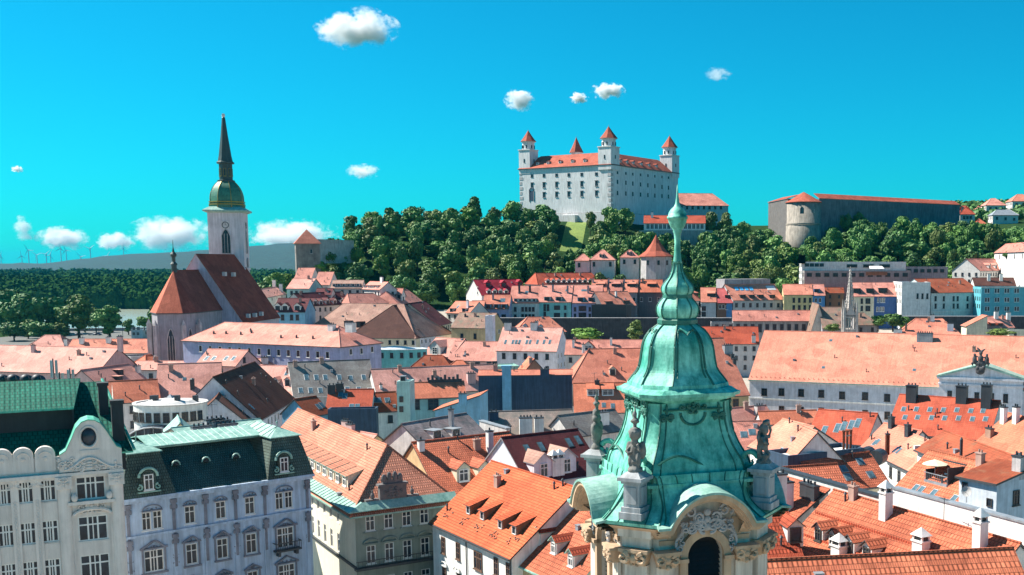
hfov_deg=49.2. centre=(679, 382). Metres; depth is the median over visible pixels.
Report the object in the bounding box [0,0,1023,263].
sky
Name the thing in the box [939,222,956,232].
tree
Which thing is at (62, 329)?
tree
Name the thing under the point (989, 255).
tree
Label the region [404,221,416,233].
tree
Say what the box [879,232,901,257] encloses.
tree
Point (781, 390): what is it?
window
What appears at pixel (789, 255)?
tree
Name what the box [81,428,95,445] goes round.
window
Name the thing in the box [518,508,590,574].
town house
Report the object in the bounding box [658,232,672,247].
tree
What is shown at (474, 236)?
tree
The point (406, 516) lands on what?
window
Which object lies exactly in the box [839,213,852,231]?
tree
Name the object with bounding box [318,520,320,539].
window
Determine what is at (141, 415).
window
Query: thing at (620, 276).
tree
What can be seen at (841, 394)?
window
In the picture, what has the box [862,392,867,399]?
window
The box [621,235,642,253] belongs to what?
tree
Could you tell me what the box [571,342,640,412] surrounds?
town house
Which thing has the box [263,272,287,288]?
tree
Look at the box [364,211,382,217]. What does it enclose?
tree
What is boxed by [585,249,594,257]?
tree
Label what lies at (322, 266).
tree
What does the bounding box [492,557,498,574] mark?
window
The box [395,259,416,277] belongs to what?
tree
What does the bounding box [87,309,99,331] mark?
tree
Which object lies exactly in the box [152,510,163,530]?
window
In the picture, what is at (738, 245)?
tree
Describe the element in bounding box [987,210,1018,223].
villa
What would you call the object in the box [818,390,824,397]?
window
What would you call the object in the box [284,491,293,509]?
window
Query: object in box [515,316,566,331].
town house
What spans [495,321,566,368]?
town house
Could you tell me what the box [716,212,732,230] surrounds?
tree
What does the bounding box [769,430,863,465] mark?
town house
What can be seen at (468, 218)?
tree
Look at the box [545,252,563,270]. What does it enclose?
tree
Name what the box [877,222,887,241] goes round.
tree
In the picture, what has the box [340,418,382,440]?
town house
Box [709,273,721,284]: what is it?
tree
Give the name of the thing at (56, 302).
tree
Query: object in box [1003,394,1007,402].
window
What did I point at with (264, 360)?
town house
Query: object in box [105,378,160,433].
town house
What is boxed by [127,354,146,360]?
town house
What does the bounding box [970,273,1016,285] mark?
town house
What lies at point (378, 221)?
tree
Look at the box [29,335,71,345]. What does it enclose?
town house
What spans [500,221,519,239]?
tree
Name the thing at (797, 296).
town house
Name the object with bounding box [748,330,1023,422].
palace
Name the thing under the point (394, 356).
building
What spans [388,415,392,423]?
window
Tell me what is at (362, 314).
town house
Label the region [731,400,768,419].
town house
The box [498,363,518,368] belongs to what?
town house
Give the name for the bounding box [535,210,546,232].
tree
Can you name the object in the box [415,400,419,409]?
window
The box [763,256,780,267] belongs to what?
tree
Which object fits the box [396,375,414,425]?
town house
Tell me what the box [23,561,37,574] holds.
window
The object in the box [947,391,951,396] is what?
window
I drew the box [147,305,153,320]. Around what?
tree
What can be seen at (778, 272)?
tree
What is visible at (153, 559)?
window
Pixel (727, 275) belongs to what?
tree
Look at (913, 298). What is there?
town house
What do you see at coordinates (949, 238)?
tree
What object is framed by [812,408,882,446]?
town house
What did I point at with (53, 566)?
window
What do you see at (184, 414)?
window
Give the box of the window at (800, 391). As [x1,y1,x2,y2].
[798,389,803,396]
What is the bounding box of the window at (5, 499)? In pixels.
[0,484,10,506]
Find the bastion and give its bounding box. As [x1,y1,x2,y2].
[768,192,959,251]
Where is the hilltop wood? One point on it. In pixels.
(979, 212)
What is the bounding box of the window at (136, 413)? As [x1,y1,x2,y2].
[134,412,138,421]
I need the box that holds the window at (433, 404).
[428,399,438,409]
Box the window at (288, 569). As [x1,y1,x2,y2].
[278,563,294,574]
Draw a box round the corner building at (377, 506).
[281,408,455,574]
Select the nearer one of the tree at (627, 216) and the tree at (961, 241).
the tree at (961, 241)
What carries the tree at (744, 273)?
on the ground
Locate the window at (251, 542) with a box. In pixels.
[246,533,257,554]
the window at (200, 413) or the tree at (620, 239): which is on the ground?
the tree at (620, 239)
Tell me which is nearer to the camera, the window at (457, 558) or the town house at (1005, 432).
the window at (457, 558)
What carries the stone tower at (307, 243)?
on the ground
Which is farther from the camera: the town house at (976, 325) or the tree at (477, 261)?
the tree at (477, 261)
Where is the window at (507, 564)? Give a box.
[505,562,509,574]
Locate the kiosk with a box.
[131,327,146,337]
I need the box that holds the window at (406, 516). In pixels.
[402,511,411,526]
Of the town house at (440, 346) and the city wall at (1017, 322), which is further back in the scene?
the city wall at (1017, 322)
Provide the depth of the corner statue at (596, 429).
49.03 m
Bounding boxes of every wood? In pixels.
[0,267,295,308]
[924,199,1023,221]
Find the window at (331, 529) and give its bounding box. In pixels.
[330,529,332,548]
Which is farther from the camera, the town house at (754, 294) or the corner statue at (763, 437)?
the town house at (754, 294)
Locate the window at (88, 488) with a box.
[75,476,105,500]
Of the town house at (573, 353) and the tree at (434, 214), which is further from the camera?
the tree at (434, 214)
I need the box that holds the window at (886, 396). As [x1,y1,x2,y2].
[884,394,889,401]
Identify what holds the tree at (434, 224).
on the ground
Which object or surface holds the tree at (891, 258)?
on the ground
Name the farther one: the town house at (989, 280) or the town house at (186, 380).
the town house at (989, 280)
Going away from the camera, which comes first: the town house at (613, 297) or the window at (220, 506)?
the window at (220, 506)
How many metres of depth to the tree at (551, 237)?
598.51 m
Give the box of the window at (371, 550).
[366,545,376,564]
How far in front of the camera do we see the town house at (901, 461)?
165.62 m
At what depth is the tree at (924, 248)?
598.90 m
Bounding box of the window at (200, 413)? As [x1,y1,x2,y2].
[197,410,202,420]
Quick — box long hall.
[180,321,383,368]
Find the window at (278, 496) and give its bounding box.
[275,492,283,510]
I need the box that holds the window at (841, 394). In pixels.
[839,391,844,399]
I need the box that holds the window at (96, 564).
[80,553,110,574]
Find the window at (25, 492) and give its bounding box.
[18,482,32,504]
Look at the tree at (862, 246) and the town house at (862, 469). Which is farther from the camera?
the tree at (862, 246)
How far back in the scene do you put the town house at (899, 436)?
175.22 m
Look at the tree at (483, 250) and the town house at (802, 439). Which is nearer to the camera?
the town house at (802, 439)
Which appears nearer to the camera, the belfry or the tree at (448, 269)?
the belfry
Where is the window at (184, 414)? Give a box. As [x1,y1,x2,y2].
[182,412,188,421]
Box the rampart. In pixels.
[639,230,712,251]
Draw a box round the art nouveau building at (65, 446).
[0,374,135,574]
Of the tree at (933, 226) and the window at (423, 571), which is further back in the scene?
the tree at (933, 226)
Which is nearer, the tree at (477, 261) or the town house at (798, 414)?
the town house at (798, 414)
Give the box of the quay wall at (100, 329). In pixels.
[24,327,146,330]
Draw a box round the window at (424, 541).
[421,537,429,556]
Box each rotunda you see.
[129,394,207,436]
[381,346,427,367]
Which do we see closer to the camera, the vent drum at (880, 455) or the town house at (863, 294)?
the vent drum at (880, 455)
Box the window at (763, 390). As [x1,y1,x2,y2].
[761,388,766,395]
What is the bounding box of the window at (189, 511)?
[184,505,196,525]
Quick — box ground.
[0,219,1023,390]
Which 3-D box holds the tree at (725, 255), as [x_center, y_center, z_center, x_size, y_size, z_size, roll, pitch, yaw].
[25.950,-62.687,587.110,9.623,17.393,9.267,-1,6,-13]
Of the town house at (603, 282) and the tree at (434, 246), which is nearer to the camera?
the town house at (603, 282)
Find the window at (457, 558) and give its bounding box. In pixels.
[455,542,460,561]
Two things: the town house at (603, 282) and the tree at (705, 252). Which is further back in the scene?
the tree at (705, 252)
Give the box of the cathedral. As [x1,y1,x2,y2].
[146,113,280,359]
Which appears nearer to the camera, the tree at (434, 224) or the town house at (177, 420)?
the town house at (177, 420)
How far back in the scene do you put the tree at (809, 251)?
586.17 m
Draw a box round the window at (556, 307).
[554,305,559,309]
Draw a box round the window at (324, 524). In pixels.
[324,524,326,543]
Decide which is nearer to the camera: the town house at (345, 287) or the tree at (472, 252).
the town house at (345, 287)
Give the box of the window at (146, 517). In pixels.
[141,512,152,531]
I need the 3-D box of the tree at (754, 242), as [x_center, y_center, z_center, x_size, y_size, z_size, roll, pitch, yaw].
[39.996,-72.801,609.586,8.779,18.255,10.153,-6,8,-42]
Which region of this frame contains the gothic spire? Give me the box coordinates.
[841,266,857,331]
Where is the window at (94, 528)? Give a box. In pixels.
[78,514,109,542]
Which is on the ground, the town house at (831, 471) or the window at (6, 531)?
the town house at (831, 471)
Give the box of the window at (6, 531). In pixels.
[0,524,13,548]
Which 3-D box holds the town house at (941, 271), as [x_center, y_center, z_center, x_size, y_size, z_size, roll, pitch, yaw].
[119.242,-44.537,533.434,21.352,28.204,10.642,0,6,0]
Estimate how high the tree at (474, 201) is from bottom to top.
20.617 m
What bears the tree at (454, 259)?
on the ground
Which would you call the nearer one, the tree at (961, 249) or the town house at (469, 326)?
the town house at (469, 326)
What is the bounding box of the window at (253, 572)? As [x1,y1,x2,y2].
[247,570,257,574]
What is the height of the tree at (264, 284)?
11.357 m
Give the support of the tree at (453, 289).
on the ground
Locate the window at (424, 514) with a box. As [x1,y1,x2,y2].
[419,509,428,524]
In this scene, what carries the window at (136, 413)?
in the rotunda at (154, 414)
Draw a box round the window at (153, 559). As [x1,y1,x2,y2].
[144,548,163,573]
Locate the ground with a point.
(574, 236)
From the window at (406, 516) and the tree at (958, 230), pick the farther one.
the tree at (958, 230)
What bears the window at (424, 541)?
in the corner building at (377, 506)
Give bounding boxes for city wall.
[500,317,731,338]
[900,316,1023,333]
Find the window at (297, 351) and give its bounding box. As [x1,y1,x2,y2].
[296,350,300,357]
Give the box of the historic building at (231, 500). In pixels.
[123,418,314,574]
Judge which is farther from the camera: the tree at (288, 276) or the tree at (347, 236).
the tree at (347, 236)
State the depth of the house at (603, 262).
557.09 m
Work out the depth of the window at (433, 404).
236.34 m
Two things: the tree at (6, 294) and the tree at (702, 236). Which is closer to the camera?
the tree at (702, 236)
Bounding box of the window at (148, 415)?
[145,413,151,422]
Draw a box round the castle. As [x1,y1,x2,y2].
[518,126,679,224]
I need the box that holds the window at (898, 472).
[896,470,900,481]
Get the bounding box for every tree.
[0,288,19,325]
[0,293,54,324]
[0,322,26,340]
[20,319,34,338]
[22,321,55,336]
[42,296,70,325]
[50,322,70,336]
[54,294,96,338]
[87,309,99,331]
[90,305,122,336]
[122,319,134,334]
[136,316,151,326]
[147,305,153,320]
[257,280,269,288]
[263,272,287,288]
[281,273,293,287]
[314,261,327,271]
[325,252,336,268]
[329,256,347,267]
[333,262,346,274]
[335,272,343,279]
[342,230,355,239]
[342,262,370,283]
[343,215,364,234]
[344,228,354,239]
[344,261,373,279]
[345,277,362,279]
[350,229,365,247]
[350,243,364,261]
[360,213,376,228]
[362,226,382,260]
[363,216,375,231]
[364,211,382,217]
[368,235,391,259]
[372,215,384,234]
[373,254,390,281]
[382,215,404,240]
[383,207,394,219]
[385,241,403,268]
[387,240,408,248]
[389,211,401,220]
[389,275,418,291]
[390,244,408,267]
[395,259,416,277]
[400,211,424,227]
[401,206,424,215]
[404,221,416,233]
[405,221,432,241]
[408,227,423,248]
[408,235,423,270]
[411,283,440,302]
[418,257,433,267]
[419,267,444,289]
[421,260,444,273]
[422,210,431,219]
[422,220,439,242]
[424,240,445,258]
[426,209,442,225]
[426,228,445,244]
[437,249,466,271]
[438,210,462,232]
[439,242,461,255]
[441,267,455,282]
[442,208,456,212]
[444,271,467,286]
[445,230,461,249]
[445,282,462,302]
[458,232,465,246]
[459,207,480,230]
[459,277,480,296]
[462,228,485,245]
[466,244,482,263]
[467,196,481,221]
[467,225,489,244]
[467,256,488,275]
[468,265,486,278]
[477,238,495,250]
[478,247,486,259]
[481,213,500,229]
[484,268,503,278]
[485,249,501,268]
[486,207,501,219]
[487,225,499,234]
[488,227,506,247]
[495,234,517,255]
[499,254,512,271]
[500,219,513,225]
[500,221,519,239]
[501,200,522,221]
[506,253,525,277]
[507,267,523,281]
[514,234,535,253]
[515,208,534,228]
[515,226,534,238]
[521,252,542,277]
[522,241,547,264]
[524,219,546,231]
[525,256,543,280]
[532,221,547,240]
[533,204,552,218]
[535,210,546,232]
[536,239,554,270]
[540,209,560,233]
[540,232,561,259]
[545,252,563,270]
[555,267,565,271]
[564,249,575,261]
[565,261,574,271]
[571,328,602,338]
[574,249,583,256]
[582,243,599,253]
[585,211,596,234]
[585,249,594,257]
[587,229,611,246]
[588,272,607,284]
[591,221,607,232]
[598,236,616,245]
[599,243,605,250]
[601,206,619,222]
[605,243,620,270]
[606,212,619,234]
[613,274,625,278]
[615,234,629,248]
[617,208,634,234]
[617,248,629,271]
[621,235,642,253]
[627,320,642,338]
[635,231,644,245]
[639,231,664,252]
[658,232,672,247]
[664,242,681,253]
[670,247,685,264]
[680,240,694,263]
[684,270,696,283]
[690,242,706,259]
[690,256,717,276]
[692,258,702,283]
[693,284,699,294]
[694,264,709,290]
[696,247,713,258]
[697,231,709,243]
[704,233,720,253]
[705,211,717,230]
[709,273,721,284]
[712,241,724,272]
[713,272,742,285]
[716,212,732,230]
[716,225,738,240]
[719,249,733,270]
[721,233,730,249]
[727,237,747,255]
[727,254,747,272]
[732,267,751,278]
[736,221,750,233]
[737,228,747,240]
[742,249,763,267]
[745,235,760,252]
[746,259,764,271]
[747,229,768,247]
[749,266,776,283]
[754,263,774,270]
[761,248,780,260]
[762,229,775,237]
[763,235,782,252]
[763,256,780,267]
[769,267,788,282]
[773,278,793,294]
[777,242,790,257]
[778,247,799,267]
[782,263,796,276]
[786,266,798,283]
[800,244,817,261]
[804,236,817,244]
[813,241,825,254]
[816,250,835,261]
[821,236,826,248]
[824,227,841,235]
[824,227,844,257]
[824,323,839,331]
[831,248,852,258]
[835,255,860,261]
[836,252,852,261]
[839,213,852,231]
[841,232,848,249]
[845,226,862,259]
[850,234,873,259]
[852,220,867,231]
[853,211,866,225]
[861,255,879,261]
[862,219,879,228]
[862,229,878,255]
[863,225,880,249]
[871,224,882,241]
[871,315,888,331]
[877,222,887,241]
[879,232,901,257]
[880,255,896,261]
[884,313,906,331]
[885,228,897,235]
[892,216,911,232]
[892,242,922,261]
[893,230,911,261]
[899,316,910,326]
[905,252,924,266]
[907,218,922,242]
[911,239,918,243]
[916,241,930,262]
[919,228,934,246]
[922,246,946,266]
[923,258,937,266]
[925,222,946,248]
[929,228,945,246]
[938,243,951,259]
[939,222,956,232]
[941,233,955,244]
[946,249,962,267]
[946,266,953,274]
[948,225,964,237]
[949,236,968,251]
[957,246,965,255]
[958,221,968,226]
[958,250,985,263]
[963,220,981,240]
[963,239,985,253]
[980,223,987,242]
[981,222,994,251]
[982,252,993,258]
[984,228,1001,251]
[985,328,1016,335]
[994,223,1001,237]
[1000,228,1008,241]
[1000,238,1013,246]
[1003,226,1023,238]
[1011,235,1023,242]
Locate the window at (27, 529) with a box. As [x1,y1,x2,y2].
[21,522,35,545]
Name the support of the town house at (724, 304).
on the ground
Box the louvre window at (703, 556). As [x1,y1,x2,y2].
[688,537,719,574]
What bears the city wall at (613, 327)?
on the ground
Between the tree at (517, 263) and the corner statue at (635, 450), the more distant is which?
the tree at (517, 263)
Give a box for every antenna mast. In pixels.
[50,358,57,378]
[57,372,63,378]
[67,368,74,378]
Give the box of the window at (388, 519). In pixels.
[384,514,392,529]
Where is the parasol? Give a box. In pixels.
[922,459,947,466]
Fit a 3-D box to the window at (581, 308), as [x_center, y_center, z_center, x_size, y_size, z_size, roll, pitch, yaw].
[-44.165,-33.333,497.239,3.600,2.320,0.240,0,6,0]
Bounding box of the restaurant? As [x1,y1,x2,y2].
[643,211,705,229]
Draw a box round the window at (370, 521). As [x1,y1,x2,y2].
[365,516,375,531]
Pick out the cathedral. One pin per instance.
(217, 284)
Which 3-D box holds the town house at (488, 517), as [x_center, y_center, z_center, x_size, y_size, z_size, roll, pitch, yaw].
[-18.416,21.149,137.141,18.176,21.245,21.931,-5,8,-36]
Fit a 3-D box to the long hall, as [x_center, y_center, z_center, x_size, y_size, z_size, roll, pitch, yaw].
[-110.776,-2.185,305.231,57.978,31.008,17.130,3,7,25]
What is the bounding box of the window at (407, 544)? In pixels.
[403,539,411,559]
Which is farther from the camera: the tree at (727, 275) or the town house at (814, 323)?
the tree at (727, 275)
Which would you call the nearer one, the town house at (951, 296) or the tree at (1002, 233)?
the town house at (951, 296)
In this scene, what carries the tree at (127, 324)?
on the ground
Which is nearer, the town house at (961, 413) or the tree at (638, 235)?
the town house at (961, 413)
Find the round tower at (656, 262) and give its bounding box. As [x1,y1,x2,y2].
[638,235,673,295]
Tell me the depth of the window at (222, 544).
130.17 m
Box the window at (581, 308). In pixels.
[579,306,585,310]
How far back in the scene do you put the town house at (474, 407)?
218.54 m
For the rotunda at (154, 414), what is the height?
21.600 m
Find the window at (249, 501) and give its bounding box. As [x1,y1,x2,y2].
[244,497,255,515]
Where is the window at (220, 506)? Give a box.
[215,501,226,520]
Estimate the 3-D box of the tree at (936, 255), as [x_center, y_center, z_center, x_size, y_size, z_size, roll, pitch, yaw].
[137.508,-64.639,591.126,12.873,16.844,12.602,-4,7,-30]
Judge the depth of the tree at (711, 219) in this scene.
639.12 m
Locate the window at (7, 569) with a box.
[2,563,15,574]
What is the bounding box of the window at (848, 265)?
[847,264,856,267]
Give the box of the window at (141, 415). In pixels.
[139,413,144,422]
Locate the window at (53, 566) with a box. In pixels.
[45,558,60,574]
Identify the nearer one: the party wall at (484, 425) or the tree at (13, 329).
the party wall at (484, 425)
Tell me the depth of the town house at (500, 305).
489.47 m
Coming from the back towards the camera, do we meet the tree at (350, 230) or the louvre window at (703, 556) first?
the tree at (350, 230)
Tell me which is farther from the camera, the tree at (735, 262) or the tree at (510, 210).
the tree at (510, 210)
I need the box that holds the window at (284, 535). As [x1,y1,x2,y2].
[277,526,293,548]
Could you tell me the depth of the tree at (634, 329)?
403.26 m
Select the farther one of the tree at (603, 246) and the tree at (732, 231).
the tree at (732, 231)
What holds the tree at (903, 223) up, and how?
on the ground
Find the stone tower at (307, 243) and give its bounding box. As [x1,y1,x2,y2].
[293,229,320,271]
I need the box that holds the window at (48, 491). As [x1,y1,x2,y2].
[40,480,57,502]
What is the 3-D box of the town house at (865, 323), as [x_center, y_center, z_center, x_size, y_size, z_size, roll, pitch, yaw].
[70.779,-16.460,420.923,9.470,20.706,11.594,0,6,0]
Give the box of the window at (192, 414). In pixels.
[190,411,196,421]
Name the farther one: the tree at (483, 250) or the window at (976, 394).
the tree at (483, 250)
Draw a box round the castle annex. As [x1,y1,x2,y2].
[678,193,728,224]
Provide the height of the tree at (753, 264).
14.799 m
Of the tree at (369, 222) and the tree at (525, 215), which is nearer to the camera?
the tree at (369, 222)
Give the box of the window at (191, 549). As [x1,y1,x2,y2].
[186,543,198,565]
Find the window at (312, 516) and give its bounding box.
[312,516,314,534]
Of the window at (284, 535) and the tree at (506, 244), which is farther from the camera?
the tree at (506, 244)
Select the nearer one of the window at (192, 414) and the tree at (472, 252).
the window at (192, 414)
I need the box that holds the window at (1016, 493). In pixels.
[1012,490,1020,506]
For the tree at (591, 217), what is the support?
on the ground
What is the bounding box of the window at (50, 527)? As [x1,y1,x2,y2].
[43,520,59,543]
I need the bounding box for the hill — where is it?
[0,243,294,270]
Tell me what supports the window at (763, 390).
in the palace
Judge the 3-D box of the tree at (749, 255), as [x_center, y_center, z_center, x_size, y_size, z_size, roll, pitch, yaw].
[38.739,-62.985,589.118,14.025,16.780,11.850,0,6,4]
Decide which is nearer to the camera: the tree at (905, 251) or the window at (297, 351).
the window at (297, 351)
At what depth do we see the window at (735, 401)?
265.11 m
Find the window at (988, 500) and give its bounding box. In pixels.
[986,498,991,506]
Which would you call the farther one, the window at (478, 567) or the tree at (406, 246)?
the tree at (406, 246)
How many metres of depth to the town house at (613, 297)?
498.83 m
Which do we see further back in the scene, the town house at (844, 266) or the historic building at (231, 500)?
the town house at (844, 266)
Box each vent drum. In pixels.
[864,446,874,451]
[870,448,887,464]
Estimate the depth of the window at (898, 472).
163.79 m
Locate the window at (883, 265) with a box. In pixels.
[880,264,889,267]
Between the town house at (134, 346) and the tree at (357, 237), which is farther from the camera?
the tree at (357, 237)
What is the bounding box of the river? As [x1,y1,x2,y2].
[44,308,148,327]
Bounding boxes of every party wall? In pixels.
[479,420,510,431]
[778,465,878,500]
[893,486,1023,544]
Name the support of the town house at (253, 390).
on the ground
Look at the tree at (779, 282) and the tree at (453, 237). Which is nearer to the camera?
the tree at (779, 282)
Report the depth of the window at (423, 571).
144.05 m
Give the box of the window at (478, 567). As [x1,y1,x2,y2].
[473,550,482,572]
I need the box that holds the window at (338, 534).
[337,534,340,553]
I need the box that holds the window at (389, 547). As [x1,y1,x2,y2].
[385,542,394,561]
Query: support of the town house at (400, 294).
on the ground
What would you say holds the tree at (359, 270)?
on the ground
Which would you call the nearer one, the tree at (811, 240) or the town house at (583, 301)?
the town house at (583, 301)
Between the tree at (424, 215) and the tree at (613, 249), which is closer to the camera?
the tree at (613, 249)
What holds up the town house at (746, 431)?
on the ground
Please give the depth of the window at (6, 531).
97.68 m
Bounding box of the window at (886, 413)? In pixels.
[884,411,889,419]
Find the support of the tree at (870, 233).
on the ground
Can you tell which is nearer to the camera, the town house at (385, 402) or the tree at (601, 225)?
the town house at (385, 402)
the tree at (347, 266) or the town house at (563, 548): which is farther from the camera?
the tree at (347, 266)
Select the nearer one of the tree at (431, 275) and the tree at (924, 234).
the tree at (431, 275)
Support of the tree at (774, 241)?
on the ground
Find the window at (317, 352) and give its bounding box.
[316,351,319,358]
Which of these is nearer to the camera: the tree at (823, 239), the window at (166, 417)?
the window at (166, 417)
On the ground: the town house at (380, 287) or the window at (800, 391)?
the town house at (380, 287)
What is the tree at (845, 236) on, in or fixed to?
on the ground
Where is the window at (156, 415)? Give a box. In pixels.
[153,413,159,422]
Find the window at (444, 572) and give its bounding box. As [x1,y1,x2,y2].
[442,566,446,574]
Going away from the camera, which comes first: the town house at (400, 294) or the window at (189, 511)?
the window at (189, 511)
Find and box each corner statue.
[591,389,602,449]
[625,406,645,472]
[757,419,771,463]
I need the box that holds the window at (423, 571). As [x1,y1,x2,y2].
[421,568,429,574]
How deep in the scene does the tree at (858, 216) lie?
646.83 m
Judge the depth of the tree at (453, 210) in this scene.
640.93 m
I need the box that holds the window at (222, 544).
[217,538,228,559]
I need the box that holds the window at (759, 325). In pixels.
[758,324,761,331]
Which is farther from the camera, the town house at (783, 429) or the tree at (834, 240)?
the tree at (834, 240)
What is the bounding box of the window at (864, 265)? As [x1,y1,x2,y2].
[863,264,873,267]
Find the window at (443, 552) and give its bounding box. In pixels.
[440,536,445,555]
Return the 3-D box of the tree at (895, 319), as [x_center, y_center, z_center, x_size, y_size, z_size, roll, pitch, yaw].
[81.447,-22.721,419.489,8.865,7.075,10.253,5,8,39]
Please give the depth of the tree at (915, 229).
626.49 m
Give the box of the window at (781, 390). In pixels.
[778,388,783,395]
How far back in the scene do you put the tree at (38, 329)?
635.72 m
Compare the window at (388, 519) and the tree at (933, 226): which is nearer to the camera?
the window at (388, 519)
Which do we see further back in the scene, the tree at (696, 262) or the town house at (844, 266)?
the tree at (696, 262)
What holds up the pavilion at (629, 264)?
on the ground
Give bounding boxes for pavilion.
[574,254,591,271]
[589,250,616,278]
[619,250,640,278]
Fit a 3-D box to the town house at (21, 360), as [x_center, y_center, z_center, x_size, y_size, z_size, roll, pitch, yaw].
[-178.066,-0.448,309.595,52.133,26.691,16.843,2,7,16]
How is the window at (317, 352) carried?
in the long hall
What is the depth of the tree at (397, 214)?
629.17 m
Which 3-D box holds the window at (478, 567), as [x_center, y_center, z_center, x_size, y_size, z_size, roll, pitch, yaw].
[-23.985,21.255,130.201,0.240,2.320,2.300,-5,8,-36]
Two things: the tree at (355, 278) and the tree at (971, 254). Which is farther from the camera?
the tree at (971, 254)
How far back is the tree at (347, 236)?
614.98 m
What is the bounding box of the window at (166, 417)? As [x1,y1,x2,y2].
[163,413,169,422]
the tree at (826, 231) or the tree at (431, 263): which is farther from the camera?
the tree at (826, 231)
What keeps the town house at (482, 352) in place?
on the ground
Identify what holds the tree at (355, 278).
on the ground
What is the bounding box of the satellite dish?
[961,486,971,502]
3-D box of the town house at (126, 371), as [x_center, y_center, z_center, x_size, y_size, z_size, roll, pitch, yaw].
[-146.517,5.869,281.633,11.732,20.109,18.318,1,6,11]
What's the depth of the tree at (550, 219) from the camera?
629.16 m
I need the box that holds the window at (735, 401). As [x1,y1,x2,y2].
[733,399,738,406]
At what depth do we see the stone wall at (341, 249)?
572.04 m
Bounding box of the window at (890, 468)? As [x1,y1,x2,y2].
[888,466,891,478]
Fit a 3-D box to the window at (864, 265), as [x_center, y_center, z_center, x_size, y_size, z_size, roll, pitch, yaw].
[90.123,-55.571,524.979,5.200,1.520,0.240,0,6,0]
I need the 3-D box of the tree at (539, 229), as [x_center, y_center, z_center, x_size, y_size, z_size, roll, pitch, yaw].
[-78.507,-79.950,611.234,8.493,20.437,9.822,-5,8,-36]
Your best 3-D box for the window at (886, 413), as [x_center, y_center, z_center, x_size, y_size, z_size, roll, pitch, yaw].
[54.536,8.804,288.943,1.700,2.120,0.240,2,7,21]
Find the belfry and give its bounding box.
[567,185,790,574]
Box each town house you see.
[0,335,135,379]
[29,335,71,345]
[69,335,147,354]
[75,363,146,381]
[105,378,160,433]
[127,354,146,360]
[133,355,184,378]
[134,354,153,362]
[156,362,222,397]
[163,414,188,431]
[163,415,263,432]
[196,361,293,426]
[197,348,262,371]
[207,392,251,420]
[258,356,275,364]
[259,365,292,395]
[261,279,285,306]
[274,297,315,324]
[280,395,327,424]
[286,276,322,297]
[287,356,371,405]
[289,291,345,321]
[294,268,317,277]
[313,303,451,347]
[316,272,337,287]
[316,287,335,297]
[326,381,375,408]
[328,406,378,434]
[330,280,365,294]
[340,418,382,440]
[341,293,388,303]
[356,303,450,346]
[361,276,397,295]
[369,361,492,395]
[373,391,397,438]
[379,288,421,303]
[381,406,485,455]
[394,288,405,300]
[396,374,465,420]
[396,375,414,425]
[403,428,510,494]
[407,301,451,337]
[410,355,452,366]
[427,337,466,357]
[428,460,573,574]
[432,390,487,424]
[446,299,489,325]
[448,341,497,363]
[450,311,503,340]
[450,360,468,364]
[465,279,522,300]
[472,300,485,306]
[477,363,572,420]
[484,293,512,316]
[485,315,495,340]
[485,428,589,484]
[489,409,572,434]
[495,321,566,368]
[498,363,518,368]
[510,285,540,316]
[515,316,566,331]
[518,356,542,368]
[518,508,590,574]
[525,272,593,285]
[538,282,572,316]
[548,408,622,449]
[564,337,642,368]
[571,285,603,316]
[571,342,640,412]
[573,378,624,418]
[591,289,636,316]
[591,304,630,316]
[592,278,607,290]
[607,277,622,290]
[622,278,637,316]
[638,278,662,316]
[657,291,700,316]
[700,287,716,316]
[702,325,758,375]
[710,321,732,325]
[712,337,750,406]
[716,279,782,309]
[716,288,732,316]
[731,310,810,344]
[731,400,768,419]
[732,420,761,457]
[747,417,838,463]
[754,403,816,426]
[767,469,806,557]
[767,546,1023,574]
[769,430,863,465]
[778,423,845,461]
[781,284,812,309]
[783,462,846,483]
[787,476,830,522]
[799,254,905,283]
[800,450,888,492]
[801,480,1023,569]
[802,266,910,320]
[806,302,822,330]
[812,284,825,306]
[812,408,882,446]
[820,307,841,331]
[824,287,843,308]
[846,282,874,325]
[851,312,877,332]
[860,414,930,476]
[871,282,896,327]
[885,431,928,488]
[892,382,1001,440]
[893,281,930,328]
[894,314,960,334]
[895,449,986,501]
[906,261,947,279]
[910,278,973,315]
[913,430,1012,461]
[952,258,999,282]
[955,451,1023,518]
[960,314,987,334]
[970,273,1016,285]
[973,286,1023,315]
[976,404,1023,454]
[977,310,1014,334]
[994,242,1023,285]
[1005,329,1023,335]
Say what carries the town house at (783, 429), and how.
on the ground
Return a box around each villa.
[960,205,975,224]
[980,198,1006,210]
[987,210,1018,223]
[1005,194,1023,209]
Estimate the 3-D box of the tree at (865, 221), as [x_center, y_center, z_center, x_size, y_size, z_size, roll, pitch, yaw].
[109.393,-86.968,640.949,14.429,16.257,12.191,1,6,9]
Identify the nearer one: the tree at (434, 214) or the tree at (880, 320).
the tree at (880, 320)
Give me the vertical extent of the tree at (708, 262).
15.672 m
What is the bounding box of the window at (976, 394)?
[974,392,978,397]
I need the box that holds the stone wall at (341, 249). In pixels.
[317,239,353,262]
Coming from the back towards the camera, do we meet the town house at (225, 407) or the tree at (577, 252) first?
the tree at (577, 252)
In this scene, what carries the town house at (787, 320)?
on the ground
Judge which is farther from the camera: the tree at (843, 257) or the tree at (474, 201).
the tree at (474, 201)
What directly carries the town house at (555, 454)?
on the ground
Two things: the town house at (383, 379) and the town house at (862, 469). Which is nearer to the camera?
the town house at (862, 469)
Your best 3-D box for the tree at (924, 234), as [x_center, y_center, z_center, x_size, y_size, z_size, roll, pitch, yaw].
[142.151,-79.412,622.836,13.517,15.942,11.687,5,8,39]
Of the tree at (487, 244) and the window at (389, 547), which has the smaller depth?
the window at (389, 547)

